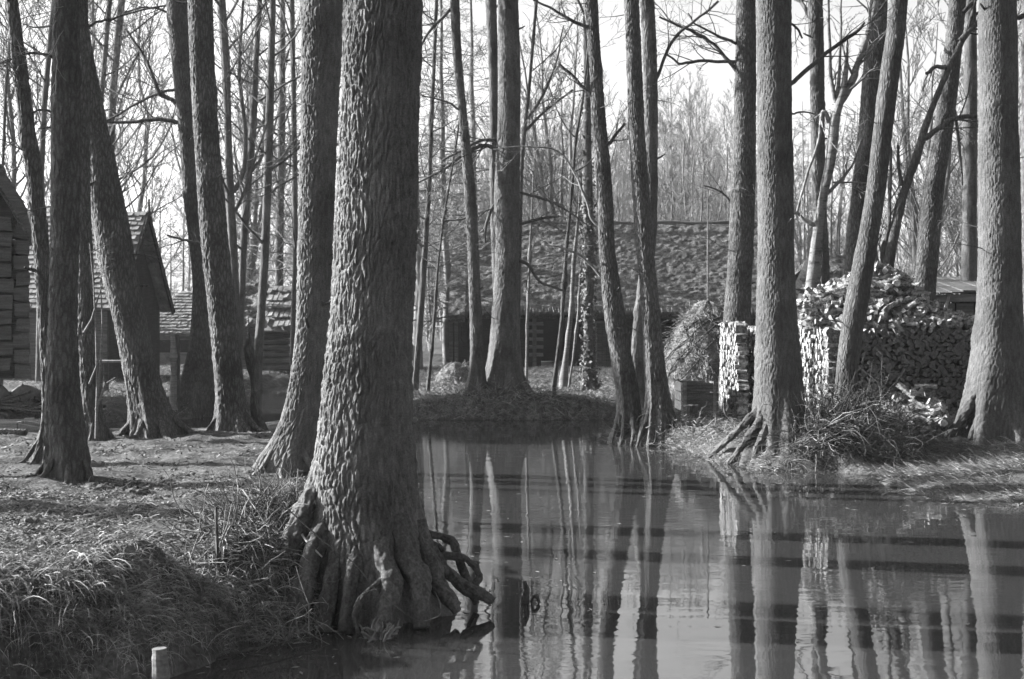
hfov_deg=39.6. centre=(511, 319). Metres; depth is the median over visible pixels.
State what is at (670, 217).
forked tree
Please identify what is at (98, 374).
dead sapling
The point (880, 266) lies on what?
firewood log
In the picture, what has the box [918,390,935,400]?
firewood log
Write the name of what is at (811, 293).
firewood log
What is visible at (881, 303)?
firewood log
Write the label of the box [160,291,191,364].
shingled house
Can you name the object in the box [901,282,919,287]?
firewood log
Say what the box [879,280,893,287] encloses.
firewood log
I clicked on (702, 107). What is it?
bare tree
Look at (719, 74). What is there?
sky
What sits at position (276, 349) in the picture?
log shed
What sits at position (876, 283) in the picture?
firewood log
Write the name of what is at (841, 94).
fruit tree
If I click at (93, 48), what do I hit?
bare tree
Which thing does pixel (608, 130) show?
bare tree
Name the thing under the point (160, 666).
cut stub
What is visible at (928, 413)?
firewood log
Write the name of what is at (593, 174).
forked tree
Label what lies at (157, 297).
gabled hut
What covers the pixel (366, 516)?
alder tree
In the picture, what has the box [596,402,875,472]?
dry stems
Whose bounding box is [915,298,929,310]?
firewood log
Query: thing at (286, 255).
bare tree
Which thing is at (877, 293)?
firewood log
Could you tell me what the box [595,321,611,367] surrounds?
door
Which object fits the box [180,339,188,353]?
window
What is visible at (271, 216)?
larch tree
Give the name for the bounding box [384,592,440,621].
bare twig
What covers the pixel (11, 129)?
bare tree
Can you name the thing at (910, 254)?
forked tree
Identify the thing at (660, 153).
forked tree
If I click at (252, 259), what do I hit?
forked tree
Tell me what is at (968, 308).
door
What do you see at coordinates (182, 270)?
larch tree
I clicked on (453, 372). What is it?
hay mound
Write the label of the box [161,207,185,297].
larch tree
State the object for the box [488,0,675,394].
sapling
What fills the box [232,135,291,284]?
bare tree
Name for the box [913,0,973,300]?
alder tree
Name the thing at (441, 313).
bare tree
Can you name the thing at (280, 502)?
bare twig
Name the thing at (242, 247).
slender tree
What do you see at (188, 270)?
bare tree
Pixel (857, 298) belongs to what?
alder tree
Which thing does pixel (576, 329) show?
sapling
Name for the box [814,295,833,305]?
firewood log
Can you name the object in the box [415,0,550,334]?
larch tree
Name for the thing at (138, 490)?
earth clod
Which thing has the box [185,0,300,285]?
larch tree
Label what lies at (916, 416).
firewood log
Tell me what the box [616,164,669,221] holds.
forked tree
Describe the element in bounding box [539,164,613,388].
sapling
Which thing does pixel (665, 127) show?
bare tree
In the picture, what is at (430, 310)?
forked tree
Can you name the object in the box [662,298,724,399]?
haystack
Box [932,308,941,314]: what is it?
firewood log
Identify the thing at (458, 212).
bare tree
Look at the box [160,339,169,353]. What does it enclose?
window
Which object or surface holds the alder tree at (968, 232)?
on the ground at (194, 655)
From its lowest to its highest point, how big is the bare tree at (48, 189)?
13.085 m
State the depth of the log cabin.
26.65 m
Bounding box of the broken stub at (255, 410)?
[243,317,268,430]
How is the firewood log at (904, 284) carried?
on the heaped firewood at (925, 318)
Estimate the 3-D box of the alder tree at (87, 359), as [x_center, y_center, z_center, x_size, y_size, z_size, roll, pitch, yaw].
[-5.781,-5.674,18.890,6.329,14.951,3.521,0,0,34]
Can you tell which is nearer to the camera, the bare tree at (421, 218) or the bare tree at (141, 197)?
the bare tree at (141, 197)
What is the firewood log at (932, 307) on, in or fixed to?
on the heaped firewood at (925, 318)
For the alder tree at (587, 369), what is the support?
on the ground at (194, 655)
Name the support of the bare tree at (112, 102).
on the ground at (194, 655)
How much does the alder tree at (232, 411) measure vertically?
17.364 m
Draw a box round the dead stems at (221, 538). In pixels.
[154,485,343,652]
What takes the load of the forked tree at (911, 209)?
on the ground at (194, 655)
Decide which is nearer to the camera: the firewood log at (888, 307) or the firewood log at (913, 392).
the firewood log at (913, 392)
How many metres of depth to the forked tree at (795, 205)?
106.84 m
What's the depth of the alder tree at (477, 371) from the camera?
29.21 m
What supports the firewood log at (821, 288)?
on the heaped firewood at (925, 318)
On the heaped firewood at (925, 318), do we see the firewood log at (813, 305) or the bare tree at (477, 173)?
the firewood log at (813, 305)
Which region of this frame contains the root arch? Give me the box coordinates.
[530,595,539,603]
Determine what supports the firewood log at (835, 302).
on the heaped firewood at (925, 318)
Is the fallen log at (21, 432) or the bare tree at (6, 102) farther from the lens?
the bare tree at (6, 102)
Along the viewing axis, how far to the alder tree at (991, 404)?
19.65 m
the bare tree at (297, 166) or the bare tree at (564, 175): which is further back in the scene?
the bare tree at (297, 166)
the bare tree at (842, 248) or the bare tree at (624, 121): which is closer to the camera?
the bare tree at (842, 248)
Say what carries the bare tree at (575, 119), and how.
on the ground at (194, 655)
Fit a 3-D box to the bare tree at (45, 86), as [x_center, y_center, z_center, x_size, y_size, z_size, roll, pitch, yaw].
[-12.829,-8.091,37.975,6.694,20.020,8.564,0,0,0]
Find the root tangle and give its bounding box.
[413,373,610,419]
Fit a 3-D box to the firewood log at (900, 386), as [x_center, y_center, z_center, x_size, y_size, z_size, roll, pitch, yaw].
[5.682,1.015,20.495,0.076,0.072,0.313,-17,49,-45]
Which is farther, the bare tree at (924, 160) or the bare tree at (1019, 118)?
the bare tree at (924, 160)
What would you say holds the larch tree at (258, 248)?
on the ground at (194, 655)
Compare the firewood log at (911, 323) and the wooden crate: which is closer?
the firewood log at (911, 323)
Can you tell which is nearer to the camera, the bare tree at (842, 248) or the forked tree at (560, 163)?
the bare tree at (842, 248)
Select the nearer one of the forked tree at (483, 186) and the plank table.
the plank table
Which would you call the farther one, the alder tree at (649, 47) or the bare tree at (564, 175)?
the bare tree at (564, 175)
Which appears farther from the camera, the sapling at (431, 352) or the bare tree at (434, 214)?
the bare tree at (434, 214)
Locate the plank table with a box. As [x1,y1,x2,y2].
[98,360,120,391]
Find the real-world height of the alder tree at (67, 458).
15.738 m
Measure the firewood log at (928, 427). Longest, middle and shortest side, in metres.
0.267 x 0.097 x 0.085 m
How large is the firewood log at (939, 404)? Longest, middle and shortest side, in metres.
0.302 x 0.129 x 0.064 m
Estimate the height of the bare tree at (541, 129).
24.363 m
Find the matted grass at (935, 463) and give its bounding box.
[607,408,1023,506]
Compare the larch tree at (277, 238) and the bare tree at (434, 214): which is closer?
the larch tree at (277, 238)
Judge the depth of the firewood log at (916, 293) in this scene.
22.26 m
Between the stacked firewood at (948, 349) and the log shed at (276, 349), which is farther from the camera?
the log shed at (276, 349)
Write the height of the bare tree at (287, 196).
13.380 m
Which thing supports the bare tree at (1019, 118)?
on the ground at (194, 655)
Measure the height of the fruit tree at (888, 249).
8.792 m
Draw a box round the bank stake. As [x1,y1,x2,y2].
[214,507,220,584]
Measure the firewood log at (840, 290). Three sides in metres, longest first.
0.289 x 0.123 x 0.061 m
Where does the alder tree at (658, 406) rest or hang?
on the ground at (194, 655)
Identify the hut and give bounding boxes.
[3,199,174,381]
[795,255,844,338]
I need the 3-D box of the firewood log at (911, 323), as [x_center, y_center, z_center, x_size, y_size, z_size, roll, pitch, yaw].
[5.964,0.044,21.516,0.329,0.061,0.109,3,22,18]
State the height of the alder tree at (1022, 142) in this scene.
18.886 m
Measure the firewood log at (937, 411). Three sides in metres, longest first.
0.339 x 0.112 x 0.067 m
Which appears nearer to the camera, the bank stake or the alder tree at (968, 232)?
the bank stake
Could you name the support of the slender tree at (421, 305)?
on the ground at (194, 655)
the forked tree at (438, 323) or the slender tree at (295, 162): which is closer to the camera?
the slender tree at (295, 162)
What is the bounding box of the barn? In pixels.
[448,220,757,367]
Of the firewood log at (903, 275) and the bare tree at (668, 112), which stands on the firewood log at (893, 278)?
the firewood log at (903, 275)
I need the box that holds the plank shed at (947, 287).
[911,276,976,314]
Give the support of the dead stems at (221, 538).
on the ground at (194, 655)
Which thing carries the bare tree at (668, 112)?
on the ground at (194, 655)
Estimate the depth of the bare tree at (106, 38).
43.62 m
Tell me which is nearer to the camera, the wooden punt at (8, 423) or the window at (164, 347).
the wooden punt at (8, 423)
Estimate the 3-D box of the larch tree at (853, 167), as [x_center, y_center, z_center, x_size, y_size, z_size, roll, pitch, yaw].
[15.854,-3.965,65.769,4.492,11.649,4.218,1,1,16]
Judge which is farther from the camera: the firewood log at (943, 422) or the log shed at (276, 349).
the log shed at (276, 349)
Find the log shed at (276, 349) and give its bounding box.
[242,281,330,370]
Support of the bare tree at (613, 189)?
on the ground at (194, 655)
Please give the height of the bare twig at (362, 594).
0.123 m
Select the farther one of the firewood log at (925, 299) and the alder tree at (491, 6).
the alder tree at (491, 6)
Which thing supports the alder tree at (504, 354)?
on the ground at (194, 655)
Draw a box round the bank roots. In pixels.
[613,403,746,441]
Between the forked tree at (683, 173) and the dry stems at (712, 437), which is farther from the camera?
the forked tree at (683, 173)
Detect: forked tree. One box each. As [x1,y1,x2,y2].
[148,76,258,278]
[219,0,300,281]
[413,182,463,350]
[413,199,443,317]
[415,170,435,287]
[420,193,443,338]
[464,155,489,224]
[480,0,618,224]
[481,129,567,220]
[522,140,547,218]
[525,125,576,219]
[540,128,581,217]
[558,127,628,219]
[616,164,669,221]
[617,110,697,224]
[657,109,720,224]
[657,126,696,224]
[657,176,694,224]
[676,148,730,224]
[715,130,806,263]
[793,123,843,266]
[795,107,881,262]
[828,0,977,276]
[892,15,1021,293]
[894,227,912,276]
[900,222,944,294]
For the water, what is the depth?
11.22 m
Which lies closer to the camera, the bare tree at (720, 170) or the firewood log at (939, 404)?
the firewood log at (939, 404)
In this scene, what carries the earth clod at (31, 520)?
on the ground at (194, 655)
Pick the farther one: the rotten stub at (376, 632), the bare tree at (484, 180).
the bare tree at (484, 180)
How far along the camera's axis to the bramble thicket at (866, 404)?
19.07 m
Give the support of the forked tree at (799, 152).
on the ground at (194, 655)
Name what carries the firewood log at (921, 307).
on the heaped firewood at (925, 318)
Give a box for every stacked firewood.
[718,321,749,417]
[746,326,755,411]
[799,326,838,409]
[822,327,971,414]
[863,338,961,409]
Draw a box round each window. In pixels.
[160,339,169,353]
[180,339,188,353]
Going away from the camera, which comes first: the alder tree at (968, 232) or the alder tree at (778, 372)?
the alder tree at (778, 372)
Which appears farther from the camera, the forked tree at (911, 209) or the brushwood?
the forked tree at (911, 209)
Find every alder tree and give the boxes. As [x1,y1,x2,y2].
[0,0,49,464]
[0,0,105,483]
[12,0,214,417]
[77,0,116,440]
[88,0,210,440]
[174,0,266,432]
[237,0,342,478]
[280,0,494,635]
[417,0,633,414]
[419,0,500,409]
[471,0,642,445]
[485,0,497,292]
[578,0,601,390]
[587,0,683,446]
[617,0,757,405]
[618,0,742,408]
[707,0,901,465]
[794,0,842,284]
[812,0,915,402]
[843,0,887,274]
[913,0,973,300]
[935,0,1023,444]
[960,0,977,293]
[1020,0,1023,313]
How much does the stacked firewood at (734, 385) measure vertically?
1.733 m
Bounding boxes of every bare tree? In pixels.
[0,0,51,212]
[0,0,92,381]
[0,0,140,384]
[0,0,167,211]
[0,0,170,182]
[19,0,237,213]
[44,166,50,212]
[97,0,223,276]
[168,188,191,297]
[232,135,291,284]
[251,161,292,285]
[267,168,298,285]
[271,49,336,269]
[415,122,454,341]
[415,159,441,290]
[420,97,462,340]
[430,142,465,297]
[432,115,487,287]
[448,116,488,289]
[464,99,549,218]
[478,82,543,208]
[478,142,523,215]
[520,87,557,184]
[523,95,565,220]
[540,122,582,220]
[543,93,628,220]
[545,80,594,209]
[556,135,628,221]
[565,71,632,219]
[607,118,633,221]
[610,109,631,219]
[610,131,632,221]
[611,89,678,221]
[615,99,669,217]
[615,119,629,219]
[621,67,702,217]
[658,93,718,220]
[662,69,728,221]
[665,84,728,221]
[668,72,727,224]
[677,115,731,224]
[684,105,729,224]
[688,84,802,250]
[696,138,730,216]
[698,74,795,239]
[719,105,810,267]
[721,129,757,220]
[827,184,849,256]
[833,212,847,253]
[842,180,908,266]
[881,97,961,271]
[898,0,1021,275]
[901,77,957,302]
[907,125,977,276]
[938,141,977,294]
[1019,72,1021,151]
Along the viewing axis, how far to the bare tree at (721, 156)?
84.26 m
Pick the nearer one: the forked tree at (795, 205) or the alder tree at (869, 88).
the alder tree at (869, 88)
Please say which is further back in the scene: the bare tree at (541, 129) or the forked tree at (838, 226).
the bare tree at (541, 129)
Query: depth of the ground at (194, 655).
11.52 m
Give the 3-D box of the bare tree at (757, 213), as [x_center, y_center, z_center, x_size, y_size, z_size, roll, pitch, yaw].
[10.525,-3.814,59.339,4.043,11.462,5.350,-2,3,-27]
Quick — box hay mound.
[431,358,468,383]
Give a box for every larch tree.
[135,158,181,342]
[150,186,181,295]
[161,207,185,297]
[164,178,192,295]
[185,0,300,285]
[236,0,341,338]
[236,167,274,285]
[250,120,291,282]
[412,0,491,370]
[414,0,523,364]
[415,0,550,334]
[792,101,835,269]
[794,217,803,258]
[829,110,882,254]
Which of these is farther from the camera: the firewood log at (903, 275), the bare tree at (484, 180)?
the bare tree at (484, 180)
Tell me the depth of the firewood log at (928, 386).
20.53 m
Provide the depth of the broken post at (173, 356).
27.55 m
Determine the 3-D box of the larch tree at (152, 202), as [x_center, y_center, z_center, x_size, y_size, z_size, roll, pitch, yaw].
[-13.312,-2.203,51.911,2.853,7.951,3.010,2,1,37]
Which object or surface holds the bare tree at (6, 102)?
on the ground at (194, 655)
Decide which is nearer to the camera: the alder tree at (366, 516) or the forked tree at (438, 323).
the alder tree at (366, 516)
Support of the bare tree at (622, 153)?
on the ground at (194, 655)
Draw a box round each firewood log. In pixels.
[804,286,811,291]
[807,287,816,296]
[811,303,824,308]
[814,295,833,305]
[817,284,825,292]
[823,285,834,290]
[825,285,845,291]
[828,291,843,298]
[831,301,844,304]
[835,288,846,293]
[866,306,879,314]
[868,300,877,305]
[870,291,884,296]
[870,300,886,309]
[871,279,883,286]
[872,312,886,316]
[874,261,879,276]
[875,262,897,273]
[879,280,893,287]
[880,301,895,311]
[882,265,891,273]
[888,274,900,281]
[892,272,908,280]
[892,281,910,287]
[894,279,900,285]
[896,273,906,278]
[896,297,915,302]
[896,382,915,398]
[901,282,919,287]
[902,413,920,423]
[903,322,917,325]
[904,300,918,309]
[908,288,928,297]
[910,390,928,397]
[914,384,936,388]
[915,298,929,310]
[916,296,929,306]
[917,303,924,309]
[917,411,935,414]
[917,425,936,431]
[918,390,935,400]
[919,415,931,425]
[921,408,938,413]
[924,302,940,314]
[927,398,945,404]
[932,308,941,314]
[933,300,940,307]
[933,407,939,416]
[934,402,946,407]
[935,404,953,418]
[939,419,947,426]
[942,414,951,422]
[943,319,962,327]
[954,315,964,327]
[963,319,973,325]
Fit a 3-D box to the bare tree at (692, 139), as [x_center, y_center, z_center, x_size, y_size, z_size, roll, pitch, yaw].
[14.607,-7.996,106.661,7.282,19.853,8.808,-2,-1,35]
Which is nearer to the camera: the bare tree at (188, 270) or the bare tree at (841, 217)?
the bare tree at (188, 270)
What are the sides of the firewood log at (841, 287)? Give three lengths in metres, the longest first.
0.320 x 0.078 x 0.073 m
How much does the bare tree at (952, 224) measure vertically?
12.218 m
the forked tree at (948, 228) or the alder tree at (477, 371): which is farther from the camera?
the forked tree at (948, 228)
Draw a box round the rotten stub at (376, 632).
[359,618,400,642]
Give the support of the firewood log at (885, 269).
on the heaped firewood at (925, 318)
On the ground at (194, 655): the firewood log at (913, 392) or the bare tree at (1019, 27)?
the bare tree at (1019, 27)
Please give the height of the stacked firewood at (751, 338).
1.674 m
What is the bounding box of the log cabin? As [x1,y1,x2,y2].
[0,164,41,400]
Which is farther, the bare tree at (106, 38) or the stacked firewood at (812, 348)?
the bare tree at (106, 38)
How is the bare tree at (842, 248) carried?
on the ground at (194, 655)
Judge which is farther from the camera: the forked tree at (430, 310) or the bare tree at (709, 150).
the bare tree at (709, 150)
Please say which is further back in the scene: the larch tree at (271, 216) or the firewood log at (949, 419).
the larch tree at (271, 216)
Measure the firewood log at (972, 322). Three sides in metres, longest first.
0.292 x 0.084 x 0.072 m
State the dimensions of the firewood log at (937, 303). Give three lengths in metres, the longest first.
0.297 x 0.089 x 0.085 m
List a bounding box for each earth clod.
[20,517,41,525]
[81,482,114,490]
[125,486,149,494]
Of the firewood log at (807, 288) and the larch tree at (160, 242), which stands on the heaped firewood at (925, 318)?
the firewood log at (807, 288)
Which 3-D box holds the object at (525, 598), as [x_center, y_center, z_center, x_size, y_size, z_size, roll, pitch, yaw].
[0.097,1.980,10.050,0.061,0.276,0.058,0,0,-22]
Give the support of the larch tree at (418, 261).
on the ground at (194, 655)
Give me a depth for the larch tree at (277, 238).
49.79 m
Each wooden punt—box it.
[0,418,40,428]
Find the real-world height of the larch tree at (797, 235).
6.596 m
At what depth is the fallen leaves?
10.98 m
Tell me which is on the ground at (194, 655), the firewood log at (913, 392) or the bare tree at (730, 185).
the bare tree at (730, 185)
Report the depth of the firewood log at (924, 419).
19.85 m
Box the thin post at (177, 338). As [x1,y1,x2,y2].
[175,335,179,409]
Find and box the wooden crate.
[675,379,717,415]
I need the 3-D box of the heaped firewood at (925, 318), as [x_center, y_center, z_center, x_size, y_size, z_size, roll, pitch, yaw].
[6.058,-0.251,22.505,2.950,1.044,2.160,0,0,0]
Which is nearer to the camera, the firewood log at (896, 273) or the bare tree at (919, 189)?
the firewood log at (896, 273)
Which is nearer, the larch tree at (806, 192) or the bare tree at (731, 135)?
the larch tree at (806, 192)
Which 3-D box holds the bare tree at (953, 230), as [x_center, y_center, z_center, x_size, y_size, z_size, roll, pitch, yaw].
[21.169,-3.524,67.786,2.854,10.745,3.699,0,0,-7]
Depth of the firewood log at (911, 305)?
21.79 m
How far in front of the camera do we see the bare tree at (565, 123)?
121.67 m
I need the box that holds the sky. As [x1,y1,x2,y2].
[0,0,1021,320]
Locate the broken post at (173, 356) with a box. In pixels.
[169,333,177,409]
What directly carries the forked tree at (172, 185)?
on the ground at (194, 655)
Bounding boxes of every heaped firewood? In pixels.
[797,273,972,334]
[890,387,956,439]
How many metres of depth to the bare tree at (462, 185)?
98.30 m
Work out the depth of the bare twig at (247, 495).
9.80 m
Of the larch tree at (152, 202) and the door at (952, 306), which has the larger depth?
the larch tree at (152, 202)
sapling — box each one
[83,243,114,437]
[416,52,475,392]
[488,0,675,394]
[520,140,566,380]
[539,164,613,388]
[555,196,624,387]
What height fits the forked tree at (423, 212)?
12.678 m
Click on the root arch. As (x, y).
(536, 597)
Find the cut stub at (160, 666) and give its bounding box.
[151,647,169,678]
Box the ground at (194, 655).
[0,323,1023,678]
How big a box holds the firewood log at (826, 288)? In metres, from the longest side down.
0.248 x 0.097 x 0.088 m
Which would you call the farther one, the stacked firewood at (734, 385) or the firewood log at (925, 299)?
the stacked firewood at (734, 385)
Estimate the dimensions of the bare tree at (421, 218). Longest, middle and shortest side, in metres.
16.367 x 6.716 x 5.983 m
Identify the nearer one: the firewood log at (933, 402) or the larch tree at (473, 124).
the firewood log at (933, 402)
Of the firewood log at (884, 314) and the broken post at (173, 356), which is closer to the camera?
the firewood log at (884, 314)
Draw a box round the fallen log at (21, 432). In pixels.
[0,428,27,435]
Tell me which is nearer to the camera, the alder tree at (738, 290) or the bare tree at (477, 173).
the alder tree at (738, 290)
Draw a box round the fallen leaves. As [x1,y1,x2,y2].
[0,381,1023,678]
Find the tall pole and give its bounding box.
[707,189,708,299]
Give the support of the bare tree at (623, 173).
on the ground at (194, 655)
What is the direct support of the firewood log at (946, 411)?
on the heaped firewood at (907, 402)
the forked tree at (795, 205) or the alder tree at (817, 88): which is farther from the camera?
the forked tree at (795, 205)
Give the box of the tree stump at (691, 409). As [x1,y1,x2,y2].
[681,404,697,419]
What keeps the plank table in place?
on the ground at (194, 655)
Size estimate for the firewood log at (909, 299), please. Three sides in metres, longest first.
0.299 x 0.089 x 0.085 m
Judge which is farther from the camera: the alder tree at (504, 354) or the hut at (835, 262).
the hut at (835, 262)
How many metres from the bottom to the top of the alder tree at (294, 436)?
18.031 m
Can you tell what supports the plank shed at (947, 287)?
on the ground at (194, 655)
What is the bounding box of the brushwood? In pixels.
[0,390,105,416]
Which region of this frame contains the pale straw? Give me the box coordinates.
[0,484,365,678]
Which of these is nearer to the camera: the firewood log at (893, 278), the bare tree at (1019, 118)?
the firewood log at (893, 278)
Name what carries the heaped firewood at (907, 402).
on the ground at (194, 655)
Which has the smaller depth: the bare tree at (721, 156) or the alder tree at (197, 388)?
the alder tree at (197, 388)
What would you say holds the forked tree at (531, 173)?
on the ground at (194, 655)
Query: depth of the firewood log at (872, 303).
21.86 m
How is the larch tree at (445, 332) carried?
on the ground at (194, 655)
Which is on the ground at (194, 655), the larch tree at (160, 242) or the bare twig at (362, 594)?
the larch tree at (160, 242)
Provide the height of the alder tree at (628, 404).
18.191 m
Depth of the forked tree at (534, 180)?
66.26 m
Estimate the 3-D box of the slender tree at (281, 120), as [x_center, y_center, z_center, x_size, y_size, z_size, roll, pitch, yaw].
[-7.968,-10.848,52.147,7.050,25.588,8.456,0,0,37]
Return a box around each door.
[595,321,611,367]
[940,303,954,312]
[956,303,973,314]
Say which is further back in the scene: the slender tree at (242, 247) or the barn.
the barn
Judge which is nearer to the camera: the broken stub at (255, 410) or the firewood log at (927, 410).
the broken stub at (255, 410)
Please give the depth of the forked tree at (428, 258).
81.06 m
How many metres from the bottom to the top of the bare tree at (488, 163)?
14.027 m
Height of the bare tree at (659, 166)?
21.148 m
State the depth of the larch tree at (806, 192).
75.59 m
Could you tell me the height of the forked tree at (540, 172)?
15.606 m
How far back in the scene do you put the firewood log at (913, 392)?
20.42 m
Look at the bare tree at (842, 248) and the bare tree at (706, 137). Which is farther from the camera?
the bare tree at (706, 137)
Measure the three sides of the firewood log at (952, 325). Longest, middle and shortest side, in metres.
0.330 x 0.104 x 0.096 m
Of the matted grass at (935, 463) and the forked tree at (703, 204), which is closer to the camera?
the matted grass at (935, 463)
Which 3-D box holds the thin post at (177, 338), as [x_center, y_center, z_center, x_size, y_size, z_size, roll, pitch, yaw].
[-6.562,1.023,27.900,0.102,1.470,0.118,0,0,0]
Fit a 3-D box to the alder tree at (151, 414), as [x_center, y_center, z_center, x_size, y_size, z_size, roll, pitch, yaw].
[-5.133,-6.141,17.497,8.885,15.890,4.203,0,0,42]
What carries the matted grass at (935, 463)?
on the ground at (194, 655)
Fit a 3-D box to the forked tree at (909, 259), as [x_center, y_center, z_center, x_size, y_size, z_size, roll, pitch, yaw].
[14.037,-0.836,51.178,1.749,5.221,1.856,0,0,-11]
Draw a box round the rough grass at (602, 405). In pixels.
[3,363,674,419]
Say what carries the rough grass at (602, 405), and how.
on the ground at (194, 655)
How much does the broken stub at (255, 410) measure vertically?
1.864 m
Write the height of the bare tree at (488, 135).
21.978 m
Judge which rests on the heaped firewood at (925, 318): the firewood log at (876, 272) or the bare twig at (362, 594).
the firewood log at (876, 272)
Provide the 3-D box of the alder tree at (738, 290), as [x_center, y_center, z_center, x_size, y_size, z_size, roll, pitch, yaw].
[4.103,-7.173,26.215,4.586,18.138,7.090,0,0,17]
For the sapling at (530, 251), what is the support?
on the ground at (194, 655)
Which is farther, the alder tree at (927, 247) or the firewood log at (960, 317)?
the alder tree at (927, 247)
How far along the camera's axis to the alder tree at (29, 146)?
14.95 m
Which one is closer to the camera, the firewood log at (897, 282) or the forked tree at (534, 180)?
the firewood log at (897, 282)
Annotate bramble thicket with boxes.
[710,353,964,473]
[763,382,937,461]
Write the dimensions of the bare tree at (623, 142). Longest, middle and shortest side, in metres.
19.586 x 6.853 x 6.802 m
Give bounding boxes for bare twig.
[242,489,273,542]
[279,501,377,591]
[301,533,321,556]
[353,589,381,607]
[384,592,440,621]
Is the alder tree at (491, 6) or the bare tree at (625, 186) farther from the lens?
the bare tree at (625, 186)
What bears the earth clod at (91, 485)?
on the ground at (194, 655)
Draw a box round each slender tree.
[92,0,337,378]
[119,0,428,352]
[140,0,341,380]
[162,0,340,389]
[214,0,341,285]
[339,0,497,391]
[464,0,617,325]
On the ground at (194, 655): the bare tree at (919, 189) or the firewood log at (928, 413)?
the bare tree at (919, 189)
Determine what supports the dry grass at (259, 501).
on the ground at (194, 655)
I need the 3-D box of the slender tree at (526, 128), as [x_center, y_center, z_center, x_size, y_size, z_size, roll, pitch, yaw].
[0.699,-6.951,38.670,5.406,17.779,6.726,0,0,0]
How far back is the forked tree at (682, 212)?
68.50 m
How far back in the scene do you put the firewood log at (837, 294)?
22.27 m
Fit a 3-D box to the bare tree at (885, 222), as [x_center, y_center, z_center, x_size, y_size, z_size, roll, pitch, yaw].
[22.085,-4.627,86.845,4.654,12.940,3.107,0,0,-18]
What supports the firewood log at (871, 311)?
on the heaped firewood at (925, 318)
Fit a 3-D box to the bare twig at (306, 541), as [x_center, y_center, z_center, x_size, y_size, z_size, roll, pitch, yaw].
[-1.350,1.456,9.397,0.026,0.193,0.293,0,0,-44]
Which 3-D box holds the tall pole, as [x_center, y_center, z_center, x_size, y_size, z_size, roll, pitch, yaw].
[4.676,-1.101,34.000,0.062,4.039,0.059,0,0,0]
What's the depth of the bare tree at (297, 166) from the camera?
118.14 m
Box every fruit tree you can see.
[728,0,911,347]
[875,0,1021,267]
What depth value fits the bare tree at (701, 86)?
118.14 m
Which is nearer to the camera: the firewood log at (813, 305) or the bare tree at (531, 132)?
the firewood log at (813, 305)
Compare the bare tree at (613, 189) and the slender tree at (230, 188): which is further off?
the bare tree at (613, 189)
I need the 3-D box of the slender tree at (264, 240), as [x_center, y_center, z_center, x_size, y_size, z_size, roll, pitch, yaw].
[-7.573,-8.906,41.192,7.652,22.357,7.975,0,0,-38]
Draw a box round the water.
[107,385,1023,678]
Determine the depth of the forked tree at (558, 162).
82.21 m

